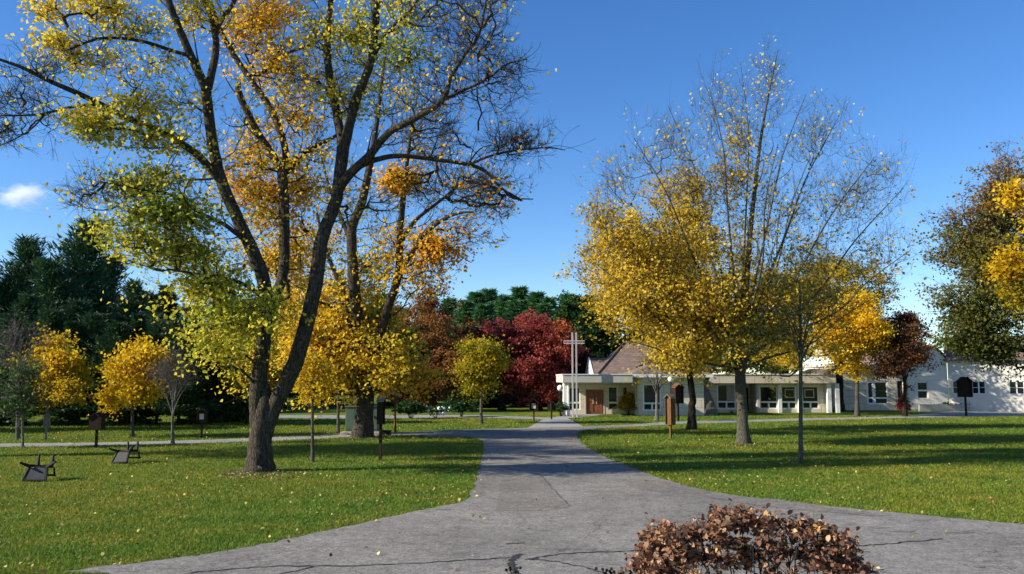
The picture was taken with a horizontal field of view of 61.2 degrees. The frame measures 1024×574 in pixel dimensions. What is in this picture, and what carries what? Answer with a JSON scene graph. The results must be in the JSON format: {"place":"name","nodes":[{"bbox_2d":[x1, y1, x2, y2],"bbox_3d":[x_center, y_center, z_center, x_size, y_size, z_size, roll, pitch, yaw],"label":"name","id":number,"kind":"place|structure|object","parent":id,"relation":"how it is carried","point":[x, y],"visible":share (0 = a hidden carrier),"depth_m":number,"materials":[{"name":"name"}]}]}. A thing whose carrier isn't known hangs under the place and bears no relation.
{"place":"outdoors","nodes":[
{"label":"outdoors","id":0,"kind":"place"},
{"bbox_2d":[0,432,401,446],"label":"garden path","id":1,"kind":"structure","parent":0,"point":[162,442],"depth_m":39.86,"materials":[{"name":"asphalt"}]},
{"bbox_2d":[279,415,550,419],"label":"back road","id":2,"kind":"structure","parent":0,"point":[386,416],"depth_m":67.67,"materials":[{"name":"asphalt"}]},
{"bbox_2d":[0,388,1023,573],"bbox_3d":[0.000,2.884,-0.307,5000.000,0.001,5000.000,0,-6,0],"label":"lawn","id":3,"kind":"structure","parent":0,"point":[494,411],"depth_m":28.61,"materials":[{"name":"plant"}]},
{"bbox_2d":[0,312,38,425],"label":"pine tree","id":4,"kind":"object","parent":3,"relation":"on","point":[7,316],"visible":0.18,"depth_m":54.52,"materials":[{"name":"green plant"}]},
{"bbox_2d":[0,321,43,423],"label":"pine tree","id":5,"kind":"object","parent":3,"relation":"on","point":[27,325],"visible":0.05,"depth_m":55.83,"materials":[{"name":"green plant"}]},
{"bbox_2d":[6,291,45,328],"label":"pine tree","id":6,"kind":"object","parent":3,"relation":"on","point":[26,305],"visible":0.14,"depth_m":75.70,"materials":[{"name":"green plant"}]},
{"bbox_2d":[0,350,55,447],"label":"green sapling","id":7,"kind":"object","parent":3,"relation":"on","point":[13,403],"visible":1,"depth_m":37.00,"materials":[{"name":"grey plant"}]},
{"bbox_2d":[0,233,60,313],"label":"pine tree","id":8,"kind":"object","parent":3,"relation":"on","point":[27,249],"visible":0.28,"depth_m":84.05,"materials":[{"name":"green plant"}]},
{"bbox_2d":[0,315,62,439],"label":"bare tree","id":9,"kind":"object","parent":3,"relation":"on","point":[9,342],"visible":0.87,"depth_m":42.24,"materials":[{"name":"grey plant"}]},
{"bbox_2d":[19,455,56,481],"bbox_3d":[-13.559,5.225,24.971,0.969,0.719,0.849,0,-6,0],"label":"garden chair","id":10,"kind":"object","parent":3,"relation":"on","point":[37,472],"visible":0.99,"depth_m":24.75,"materials":[{"name":"black plastic"}]},
{"bbox_2d":[8,304,79,415],"bbox_3d":[-29.646,5.046,55.884,5.386,7.708,5.350,-2,-6,16],"label":"pine tree","id":11,"kind":"object","parent":3,"relation":"on","point":[51,317],"visible":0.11,"depth_m":55.49,"materials":[{"name":"green plant"}]},
{"bbox_2d":[0,322,97,429],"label":"yellow tree","id":12,"kind":"object","parent":3,"relation":"on","point":[70,379],"visible":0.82,"depth_m":49.19,"materials":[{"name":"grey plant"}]},
{"bbox_2d":[25,253,91,313],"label":"pine tree","id":13,"kind":"object","parent":3,"relation":"on","point":[57,289],"visible":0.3,"depth_m":79.63,"materials":[{"name":"green plant"}]},
{"bbox_2d":[37,320,100,425],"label":"pine tree","id":14,"kind":"object","parent":3,"relation":"on","point":[69,414],"visible":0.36,"depth_m":54.20,"materials":[{"name":"green plant"}]},
{"bbox_2d":[57,297,96,327],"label":"pine tree","id":15,"kind":"object","parent":3,"relation":"on","point":[75,307],"visible":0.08,"depth_m":76.98,"materials":[{"name":"green plant"}]},
{"bbox_2d":[42,214,124,318],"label":"pine tree","id":16,"kind":"object","parent":3,"relation":"on","point":[75,259],"visible":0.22,"depth_m":87.81,"materials":[{"name":"green plant"}]},
{"bbox_2d":[66,311,110,417],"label":"pine tree","id":17,"kind":"object","parent":3,"relation":"on","point":[93,322],"visible":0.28,"depth_m":55.31,"materials":[{"name":"green plant"}]},
{"bbox_2d":[87,412,106,447],"bbox_3d":[-17.739,6.158,37.002,0.606,1.592,0.524,0,-6,0],"label":"wooden station","id":18,"kind":"object","parent":3,"relation":"on","point":[97,420],"visible":0.96,"depth_m":36.85,"materials":[{"name":"wood"}]},
{"bbox_2d":[73,320,146,425],"bbox_3d":[-25.097,5.377,54.642,4.741,6.786,4.710,-1,-6,11],"label":"pine tree","id":19,"kind":"object","parent":3,"relation":"on","point":[114,332],"visible":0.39,"depth_m":54.12,"materials":[{"name":"green plant"}]},
{"bbox_2d":[85,253,136,311],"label":"pine tree","id":20,"kind":"object","parent":3,"relation":"on","point":[119,266],"visible":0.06,"depth_m":96.49,"materials":[{"name":"green plant"}]},
{"bbox_2d":[109,441,140,463],"bbox_3d":[-13.479,5.779,30.246,0.981,0.735,0.782,-2,-6,14],"label":"garden chair","id":21,"kind":"object","parent":3,"relation":"on","point":[122,456],"visible":1,"depth_m":30.05,"materials":[{"name":"black plastic"}]},
{"bbox_2d":[109,277,151,331],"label":"pine tree","id":22,"kind":"object","parent":3,"relation":"on","point":[134,305],"visible":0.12,"depth_m":83.62,"materials":[{"name":"green plant"}]},
{"bbox_2d":[85,329,182,436],"bbox_3d":[-19.224,4.855,43.953,4.779,5.469,5.004,0,-6,0],"label":"yellow tree","id":23,"kind":"object","parent":3,"relation":"on","point":[128,387],"visible":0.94,"depth_m":43.39,"materials":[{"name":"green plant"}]},
{"bbox_2d":[105,312,162,424],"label":"pine tree","id":24,"kind":"object","parent":3,"relation":"on","point":[137,326],"visible":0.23,"depth_m":55.43,"materials":[{"name":"green plant"}]},
{"bbox_2d":[137,319,187,424],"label":"pine tree","id":25,"kind":"object","parent":3,"relation":"on","point":[156,331],"visible":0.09,"depth_m":55.33,"materials":[{"name":"green plant"}]},
{"bbox_2d":[152,284,182,324],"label":"pine tree","id":26,"kind":"object","parent":3,"relation":"on","point":[169,307],"visible":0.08,"depth_m":85.84,"materials":[{"name":"green plant"}]},
{"bbox_2d":[136,344,205,443],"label":"bare tree","id":27,"kind":"object","parent":3,"relation":"on","point":[168,369],"visible":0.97,"depth_m":39.10,"materials":[{"name":"grey plant"}]},
{"bbox_2d":[139,316,220,425],"bbox_3d":[-20.943,5.273,54.652,4.888,6.995,4.855,4,-7,-35],"label":"pine tree","id":28,"kind":"object","parent":3,"relation":"on","point":[183,407],"visible":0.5,"depth_m":54.27,"materials":[{"name":"green plant"}]},
{"bbox_2d":[175,329,228,423],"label":"pine tree","id":29,"kind":"object","parent":3,"relation":"on","point":[193,418],"visible":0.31,"depth_m":56.26,"materials":[{"name":"green plant"}]},
{"bbox_2d":[196,408,208,437],"bbox_3d":[-15.357,6.792,42.884,0.510,1.577,0.441,1,-6,-5],"label":"wooden station","id":30,"kind":"object","parent":3,"relation":"on","point":[202,415],"visible":0.96,"depth_m":42.84,"materials":[{"name":"wood"}]},
{"bbox_2d":[195,338,242,422],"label":"pine tree","id":31,"kind":"object","parent":3,"relation":"on","point":[230,397],"visible":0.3,"depth_m":57.16,"materials":[{"name":"green plant"}]},
{"bbox_2d":[209,377,245,422],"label":"spruce tree","id":32,"kind":"object","parent":3,"relation":"on","point":[239,414],"visible":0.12,"depth_m":58.92,"materials":[{"name":"green plant"}]},
{"bbox_2d":[217,330,282,423],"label":"yellow tree","id":33,"kind":"object","parent":3,"relation":"on","point":[234,384],"visible":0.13,"depth_m":56.26,"materials":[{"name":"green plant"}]},
{"bbox_2d":[218,469,300,475],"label":"bare soil","id":34,"kind":"structure","parent":3,"relation":"on","point":[281,472],"depth_m":27.00,"materials":[{"name":"soil"}]},
{"bbox_2d":[0,0,593,472],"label":"maple tree","id":35,"kind":"object","parent":34,"relation":"on","point":[156,216],"visible":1,"depth_m":27.11,"materials":[{"name":"yellow plant"}]},
{"bbox_2d":[269,301,304,407],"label":"pine tree","id":36,"kind":"object","parent":3,"relation":"on","point":[292,395],"visible":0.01,"depth_m":86.69,"materials":[{"name":"green plant"}]},
{"bbox_2d":[293,342,345,461],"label":"yellow sapling","id":37,"kind":"object","parent":3,"relation":"on","point":[312,376],"visible":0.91,"depth_m":30.57,"materials":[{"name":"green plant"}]},
{"bbox_2d":[327,334,357,432],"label":"yellow sapling","id":38,"kind":"object","parent":3,"relation":"on","point":[338,417],"visible":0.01,"depth_m":46.83,"materials":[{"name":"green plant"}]},
{"bbox_2d":[340,431,378,434],"bbox_3d":[-7.847,7.825,46.317,2.270,0.250,2.200,0,-6,0],"label":"concrete pad","id":39,"kind":"object","parent":3,"relation":"on","point":[349,433],"visible":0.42,"depth_m":45.23,"materials":[{"name":"concrete"}]},
{"bbox_2d":[345,406,356,430],"bbox_3d":[-8.350,7.041,46.391,1.047,1.326,1.100,0,-6,0],"label":"utility cabinet","id":40,"kind":"object","parent":39,"relation":"on","point":[350,416],"visible":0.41,"depth_m":45.89,"materials":[{"name":"green metal"}]},
{"bbox_2d":[338,437,385,439],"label":"bare soil","id":41,"kind":"structure","parent":3,"relation":"on","point":[361,438],"depth_m":42.49,"materials":[{"name":"soil"}]},
{"bbox_2d":[256,31,532,437],"bbox_3d":[-6.074,-3.370,44.898,14.808,22.194,10.461,0,-6,0],"label":"maple tree","id":42,"kind":"object","parent":41,"relation":"on","point":[363,347],"visible":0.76,"depth_m":43.59,"materials":[{"name":"yellow plant"}]},
{"bbox_2d":[376,397,385,459],"bbox_3d":[-4.745,5.171,31.312,0.282,2.350,0.326,-1,-6,10],"label":"wooden station","id":43,"kind":"object","parent":3,"relation":"on","point":[380,401],"visible":0.96,"depth_m":31.25,"materials":[{"name":"wood"}]},
{"bbox_2d":[389,400,430,418],"bbox_3d":[-7.538,9.008,63.943,3.080,1.450,2.308,0,-6,0],"label":"shrub","id":44,"kind":"object","parent":3,"relation":"on","point":[408,408],"visible":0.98,"depth_m":63.55,"materials":[{"name":"green plant"}]},
{"bbox_2d":[370,275,487,406],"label":"russet tree","id":45,"kind":"object","parent":3,"relation":"on","point":[443,354],"visible":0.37,"depth_m":78.78,"materials":[{"name":"brown plant"}]},
{"bbox_2d":[418,405,453,417],"bbox_3d":[-5.705,9.354,65.120,2.784,1.021,2.898,0,-6,0],"label":"hydrangea bush","id":46,"kind":"object","parent":3,"relation":"on","point":[438,409],"visible":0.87,"depth_m":64.54,"materials":[{"name":"white plant"}]},
{"bbox_2d":[429,296,459,399],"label":"spruce tree","id":47,"kind":"object","parent":3,"relation":"on","point":[452,304],"visible":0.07,"depth_m":120.42,"materials":[{"name":"green plant"}]},
{"bbox_2d":[436,299,476,401],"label":"spruce tree","id":48,"kind":"object","parent":3,"relation":"on","point":[466,308],"visible":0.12,"depth_m":111.12,"materials":[{"name":"green plant"}]},
{"bbox_2d":[442,398,478,416],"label":"shrub","id":49,"kind":"object","parent":3,"relation":"on","point":[459,406],"visible":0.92,"depth_m":66.77,"materials":[{"name":"green plant"}]},
{"bbox_2d":[449,291,494,385],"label":"spruce tree","id":50,"kind":"object","parent":3,"relation":"on","point":[476,297],"visible":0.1,"depth_m":117.30,"materials":[{"name":"green plant"}]},
{"bbox_2d":[444,352,506,406],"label":"pine tree","id":51,"kind":"object","parent":3,"relation":"on","point":[478,403],"visible":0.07,"depth_m":88.17,"materials":[{"name":"green plant"}]},
{"bbox_2d":[439,333,519,423],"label":"young maple","id":52,"kind":"object","parent":3,"relation":"on","point":[482,367],"visible":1,"depth_m":56.58,"materials":[{"name":"yellow plant"}]},
{"bbox_2d":[479,287,499,319],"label":"spruce tree","id":53,"kind":"object","parent":3,"relation":"on","point":[492,293],"visible":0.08,"depth_m":123.90,"materials":[{"name":"green plant"}]},
{"bbox_2d":[470,303,515,399],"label":"spruce tree","id":54,"kind":"object","parent":3,"relation":"on","point":[481,310],"visible":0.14,"depth_m":109.43,"materials":[{"name":"green plant"}]},
{"bbox_2d":[455,314,534,409],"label":"crimson tree","id":55,"kind":"object","parent":3,"relation":"on","point":[488,331],"visible":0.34,"depth_m":80.83,"materials":[{"name":"red plant"}]},
{"bbox_2d":[483,388,512,407],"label":"pine tree","id":56,"kind":"object","parent":3,"relation":"on","point":[495,405],"visible":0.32,"depth_m":89.67,"materials":[{"name":"green plant"}]},
{"bbox_2d":[491,294,514,399],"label":"spruce tree","id":57,"kind":"object","parent":3,"relation":"on","point":[501,301],"visible":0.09,"depth_m":115.34,"materials":[{"name":"green plant"}]},
{"bbox_2d":[0,415,1023,573],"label":"fallen leaves","id":58,"kind":"object","parent":3,"relation":"on","point":[288,536],"visible":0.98,"depth_m":24.57,"materials":[{"name":"yellow plant"}]},
{"bbox_2d":[501,298,529,399],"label":"spruce tree","id":59,"kind":"object","parent":3,"relation":"on","point":[515,308],"visible":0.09,"depth_m":112.37,"materials":[{"name":"green plant"}]},
{"bbox_2d":[509,285,530,314],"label":"spruce tree","id":60,"kind":"object","parent":3,"relation":"on","point":[520,292],"visible":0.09,"depth_m":120.46,"materials":[{"name":"green plant"}]},
{"bbox_2d":[509,385,531,406],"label":"pine tree","id":61,"kind":"object","parent":3,"relation":"on","point":[514,401],"visible":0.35,"depth_m":90.89,"materials":[{"name":"green plant"}]},
{"bbox_2d":[523,290,547,315],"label":"spruce tree","id":62,"kind":"object","parent":3,"relation":"on","point":[534,298],"visible":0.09,"depth_m":117.20,"materials":[{"name":"green plant"}]},
{"bbox_2d":[494,307,585,410],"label":"crimson tree","id":63,"kind":"object","parent":3,"relation":"on","point":[549,354],"visible":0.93,"depth_m":79.47,"materials":[{"name":"red plant"}]},
{"bbox_2d":[526,302,570,401],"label":"spruce tree","id":64,"kind":"object","parent":3,"relation":"on","point":[542,308],"visible":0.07,"depth_m":110.31,"materials":[{"name":"green plant"}]},
{"bbox_2d":[563,344,602,373],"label":"crimson tree","id":65,"kind":"object","parent":3,"relation":"on","point":[582,361],"visible":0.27,"depth_m":84.99,"materials":[{"name":"red plant"}]},
{"bbox_2d":[547,289,640,392],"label":"green tree","id":66,"kind":"object","parent":3,"relation":"on","point":[572,313],"visible":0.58,"depth_m":100.14,"materials":[{"name":"green plant"}]},
{"bbox_2d":[613,392,635,413],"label":"shrub","id":67,"kind":"object","parent":3,"relation":"on","point":[627,401],"visible":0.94,"depth_m":71.62,"materials":[{"name":"green plant"}]},
{"bbox_2d":[556,341,712,415],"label":"chapel","id":68,"kind":"structure","parent":3,"relation":"on","point":[604,379],"depth_m":72.30,"materials":[{"name":"white paint"}]},
{"bbox_2d":[586,390,594,413],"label":"door","id":69,"kind":"structure","parent":68,"relation":"in","point":[590,395],"depth_m":72.47,"materials":[{"name":"brown wood"}]},
{"bbox_2d":[595,390,603,413],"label":"door","id":70,"kind":"structure","parent":68,"relation":"in","point":[599,398],"depth_m":72.45,"materials":[{"name":"brown wood"}]},
{"bbox_2d":[608,387,617,409],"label":"window","id":71,"kind":"structure","parent":68,"relation":"in","point":[612,391],"depth_m":72.56,"materials":[{"name":"glass"}]},
{"bbox_2d":[643,384,660,410],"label":"window","id":72,"kind":"structure","parent":68,"relation":"in","point":[649,394],"depth_m":69.54,"materials":[{"name":"glass"}]},
{"bbox_2d":[638,348,681,420],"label":"bare sapling","id":73,"kind":"object","parent":3,"relation":"on","point":[656,386],"visible":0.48,"depth_m":61.08,"materials":[{"name":"grey plant"}]},
{"bbox_2d":[548,157,772,429],"bbox_3d":[8.662,0.367,50.475,13.137,15.878,8.762,0,-6,0],"label":"golden tree","id":74,"kind":"object","parent":3,"relation":"on","point":[691,422],"visible":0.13,"depth_m":49.84,"materials":[{"name":"yellow plant"}]},
{"bbox_2d":[663,394,675,438],"bbox_3d":[7.764,6.396,42.472,0.409,2.277,0.473,4,-7,-35],"label":"wooden station","id":75,"kind":"object","parent":3,"relation":"on","point":[670,416],"visible":0.96,"depth_m":42.41,"materials":[{"name":"brown wood"}]},
{"bbox_2d":[671,383,684,420],"bbox_3d":[11.537,8.052,60.198,0.759,2.740,0.656,2,-6,-20],"label":"wooden station","id":76,"kind":"object","parent":3,"relation":"on","point":[677,391],"visible":0.85,"depth_m":60.14,"materials":[{"name":"brown wood"}]},
{"bbox_2d":[560,33,918,443],"bbox_3d":[10.908,-2.717,40.191,17.348,19.882,10.501,0,-6,0],"label":"golden tree","id":77,"kind":"object","parent":3,"relation":"on","point":[695,311],"visible":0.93,"depth_m":39.11,"materials":[{"name":"yellow plant"}]},
{"bbox_2d":[713,334,784,373],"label":"background tree","id":78,"kind":"object","parent":3,"relation":"on","point":[752,371],"visible":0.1,"depth_m":102.62,"materials":[{"name":"green plant"}]},
{"bbox_2d":[700,242,812,415],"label":"old tree","id":79,"kind":"object","parent":3,"relation":"on","point":[710,408],"visible":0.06,"depth_m":69.57,"materials":[{"name":"yellow plant"}]},
{"bbox_2d":[707,368,847,412],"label":"office wing","id":80,"kind":"structure","parent":3,"relation":"on","point":[816,398],"depth_m":75.53,"materials":[{"name":"paint"}]},
{"bbox_2d":[717,385,735,408],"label":"window","id":81,"kind":"structure","parent":80,"relation":"in","point":[726,395],"depth_m":75.50,"materials":[{"name":"glass"}]},
{"bbox_2d":[759,386,777,408],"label":"window","id":82,"kind":"structure","parent":80,"relation":"in","point":[765,392],"depth_m":75.74,"materials":[{"name":"glass"}]},
{"bbox_2d":[782,386,796,408],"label":"window","id":83,"kind":"structure","parent":80,"relation":"in","point":[789,402],"depth_m":75.74,"materials":[{"name":"glass"}]},
{"bbox_2d":[802,386,818,408],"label":"window","id":84,"kind":"structure","parent":80,"relation":"in","point":[810,396],"depth_m":75.74,"materials":[{"name":"glass"}]},
{"bbox_2d":[747,316,814,373],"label":"background tree","id":85,"kind":"object","parent":3,"relation":"on","point":[787,372],"visible":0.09,"depth_m":101.97,"materials":[{"name":"yellow plant"}]},
{"bbox_2d":[725,235,878,463],"bbox_3d":[10.339,2.040,30.414,5.886,8.199,3.876,0,-6,0],"label":"young tree","id":86,"kind":"object","parent":3,"relation":"on","point":[800,346],"visible":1,"depth_m":30.37,"materials":[{"name":"yellow plant"}]},
{"bbox_2d":[751,242,904,410],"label":"amber tree","id":87,"kind":"object","parent":3,"relation":"on","point":[880,279],"visible":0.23,"depth_m":78.98,"materials":[{"name":"yellow plant"}]},
{"bbox_2d":[806,283,902,415],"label":"yellow tree","id":88,"kind":"object","parent":3,"relation":"on","point":[868,323],"visible":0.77,"depth_m":67.60,"materials":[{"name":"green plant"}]},
{"bbox_2d":[860,305,946,415],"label":"tree","id":89,"kind":"object","parent":3,"relation":"on","point":[901,361],"visible":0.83,"depth_m":67.63,"materials":[{"name":"brown plant"}]},
{"bbox_2d":[803,336,1023,411],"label":"gabled building","id":90,"kind":"structure","parent":3,"relation":"on","point":[990,393],"depth_m":80.37,"materials":[{"name":"white paint"}]},
{"bbox_2d":[866,382,874,403],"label":"window","id":91,"kind":"structure","parent":90,"relation":"in","point":[870,385],"depth_m":81.48,"materials":[{"name":"white paint"}]},
{"bbox_2d":[874,382,887,403],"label":"window","id":92,"kind":"structure","parent":90,"relation":"in","point":[880,389],"depth_m":81.50,"materials":[{"name":"glass"}]},
{"bbox_2d":[917,382,927,398],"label":"window","id":93,"kind":"structure","parent":90,"relation":"in","point":[922,387],"depth_m":80.55,"materials":[{"name":"white paint"}]},
{"bbox_2d":[972,381,985,393],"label":"window","id":94,"kind":"structure","parent":90,"relation":"in","point":[979,387],"depth_m":79.18,"materials":[{"name":"glass"}]},
{"bbox_2d":[1009,381,1023,393],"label":"window","id":95,"kind":"structure","parent":90,"relation":"in","point":[1018,387],"depth_m":77.71,"materials":[{"name":"white paint"}]},
{"bbox_2d":[898,133,1023,382],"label":"beech tree","id":96,"kind":"object","parent":3,"relation":"on","point":[978,321],"visible":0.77,"depth_m":47.69,"materials":[{"name":"green plant"}]},
{"bbox_2d":[956,377,973,415],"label":"wooden station","id":97,"kind":"object","parent":3,"relation":"on","point":[964,387],"visible":0.96,"depth_m":68.87,"materials":[{"name":"wood"}]},
{"bbox_2d":[973,175,1023,321],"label":"yellow maple","id":98,"kind":"object","parent":3,"relation":"on","point":[1009,268],"visible":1,"depth_m":35.76,"materials":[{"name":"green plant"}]},
{"bbox_2d":[0,0,1023,377],"label":"sky","id":99,"kind":"structure","parent":0,"point":[947,76],"materials":[{"name":"blue"}]},
{"bbox_2d":[67,424,1023,573],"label":"driveway","id":100,"kind":"structure","parent":0,"point":[587,519],"depth_m":16.23,"materials":[{"name":"asphalt"}]},
{"bbox_2d":[188,557,507,572],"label":"road crack","id":101,"kind":"object","parent":100,"relation":"on","point":[335,565],"visible":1,"depth_m":13.49,"materials":[{"name":"asphalt"}]},
{"bbox_2d":[495,474,568,510],"bbox_3d":[0.487,5.334,22.792,1.726,0.001,7.444,0,-6,0],"label":"road patch","id":102,"kind":"object","parent":100,"relation":"on","point":[513,497],"visible":1,"depth_m":21.64,"materials":[{"name":"asphalt"}]},
{"bbox_2d":[620,479,710,493],"bbox_3d":[3.936,5.422,23.627,1.570,0.001,3.868,2,-7,-21],"label":"road patch","id":103,"kind":"object","parent":100,"relation":"on","point":[658,486],"visible":0.98,"depth_m":23.45,"materials":[{"name":"asphalt"}]},
{"bbox_2d":[705,496,874,515],"bbox_3d":[6.337,5.034,19.989,1.293,0.001,4.166,4,-7,-31],"label":"road patch","id":104,"kind":"object","parent":100,"relation":"on","point":[778,503],"visible":1,"depth_m":20.08,"materials":[{"name":"asphalt"}]},
{"label":"flower bed","id":105,"kind":"structure","parent":100,"relation":"on","visible":0},
{"bbox_2d":[620,498,886,573],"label":"dry bush","id":106,"kind":"object","parent":105,"relation":"on","point":[669,542],"visible":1,"depth_m":6.33,"materials":[{"name":"brown plant"}]},
{"bbox_2d":[528,414,600,427],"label":"entrance walk","id":107,"kind":"structure","parent":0,"point":[561,421],"depth_m":58.19,"materials":[{"name":"concrete"}]},
{"bbox_2d":[564,332,584,416],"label":"cross","id":108,"kind":"object","parent":107,"relation":"on","point":[575,341],"visible":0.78,"depth_m":67.00,"materials":[{"name":"white metal"}]},
{"bbox_2d":[634,411,1023,426],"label":"side road","id":109,"kind":"structure","parent":0,"point":[962,414],"depth_m":67.65,"materials":[{"name":"asphalt"}]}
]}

